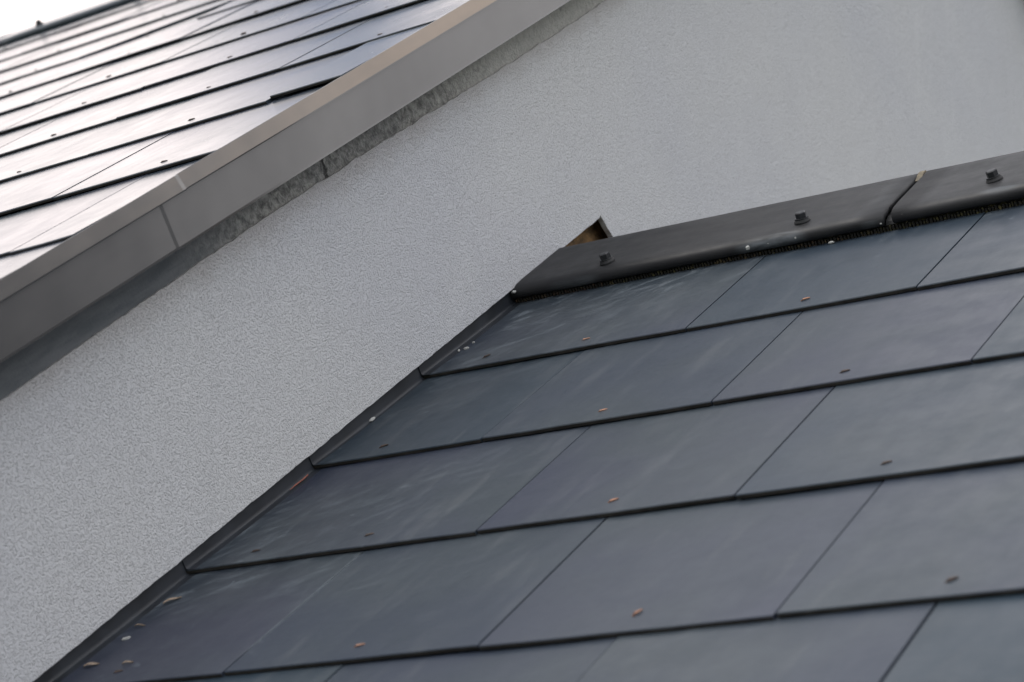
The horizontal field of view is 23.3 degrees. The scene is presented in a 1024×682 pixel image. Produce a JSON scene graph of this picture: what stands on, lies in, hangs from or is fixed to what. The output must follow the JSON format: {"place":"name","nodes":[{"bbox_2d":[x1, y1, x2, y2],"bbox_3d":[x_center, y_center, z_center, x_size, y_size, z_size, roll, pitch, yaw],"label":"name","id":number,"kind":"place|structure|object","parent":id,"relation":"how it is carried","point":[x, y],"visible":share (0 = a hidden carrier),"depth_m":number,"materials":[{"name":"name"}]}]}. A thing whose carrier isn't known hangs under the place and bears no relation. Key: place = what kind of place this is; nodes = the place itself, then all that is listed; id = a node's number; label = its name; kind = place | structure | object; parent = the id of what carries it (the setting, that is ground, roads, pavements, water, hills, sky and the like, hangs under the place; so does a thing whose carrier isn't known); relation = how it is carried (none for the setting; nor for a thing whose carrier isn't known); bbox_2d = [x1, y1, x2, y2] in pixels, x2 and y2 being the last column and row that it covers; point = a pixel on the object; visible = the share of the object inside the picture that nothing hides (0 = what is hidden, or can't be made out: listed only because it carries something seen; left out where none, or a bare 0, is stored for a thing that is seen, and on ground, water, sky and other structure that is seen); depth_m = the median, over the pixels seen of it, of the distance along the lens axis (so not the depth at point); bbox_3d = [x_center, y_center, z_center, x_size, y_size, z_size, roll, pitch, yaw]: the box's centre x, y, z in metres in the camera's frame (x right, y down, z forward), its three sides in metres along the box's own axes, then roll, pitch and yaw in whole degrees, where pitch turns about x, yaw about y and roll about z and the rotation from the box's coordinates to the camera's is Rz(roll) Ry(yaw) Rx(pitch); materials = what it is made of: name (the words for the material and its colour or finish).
{"place":"outdoors","nodes":[
{"label":"outdoors","id":0,"kind":"place"},
{"bbox_2d":[0,0,102,34],"label":"sky","id":1,"kind":"structure","parent":0,"point":[14,14],"materials":[{"name":"white"}]},
{"label":"ground","id":2,"kind":"structure","parent":0,"visible":0},
{"bbox_2d":[0,0,1023,681],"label":"gable wall","id":3,"kind":"structure","parent":2,"relation":"on","point":[164,416],"depth_m":3.21,"materials":[{"name":"white plaster"}]},
{"bbox_2d":[0,0,569,363],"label":"slate roof","id":4,"kind":"structure","parent":3,"relation":"attached to","point":[138,137],"depth_m":3.21,"materials":[{"name":"grey stone"}]},
{"bbox_2d":[33,151,1023,681],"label":"slate roof","id":5,"kind":"structure","parent":3,"relation":"attached to","point":[709,449],"depth_m":2.54,"materials":[{"name":"grey stone"}]},
{"bbox_2d":[83,662,99,666],"bbox_3d":[-0.433,0.332,2.551,0.017,0.005,0.008,-10,-19,33],"label":"dry leaf","id":6,"kind":"object","parent":5,"relation":"on","point":[91,663],"visible":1,"depth_m":2.55,"materials":[{"name":"beige plant"}]},
{"bbox_2d":[163,596,181,603],"bbox_3d":[-0.366,0.279,2.672,0.016,0.009,0.014,-10,-19,33],"label":"dry leaf","id":7,"kind":"object","parent":5,"relation":"on","point":[173,598],"visible":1,"depth_m":2.67,"materials":[{"name":"beige plant"}]},
{"bbox_2d":[290,474,307,489],"bbox_3d":[-0.251,0.166,2.924,0.004,0.026,0.037,-10,-19,33],"label":"twig","id":8,"kind":"object","parent":5,"relation":"on","point":[301,480],"visible":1,"depth_m":2.92,"materials":[{"name":"brown wood"}]}
]}

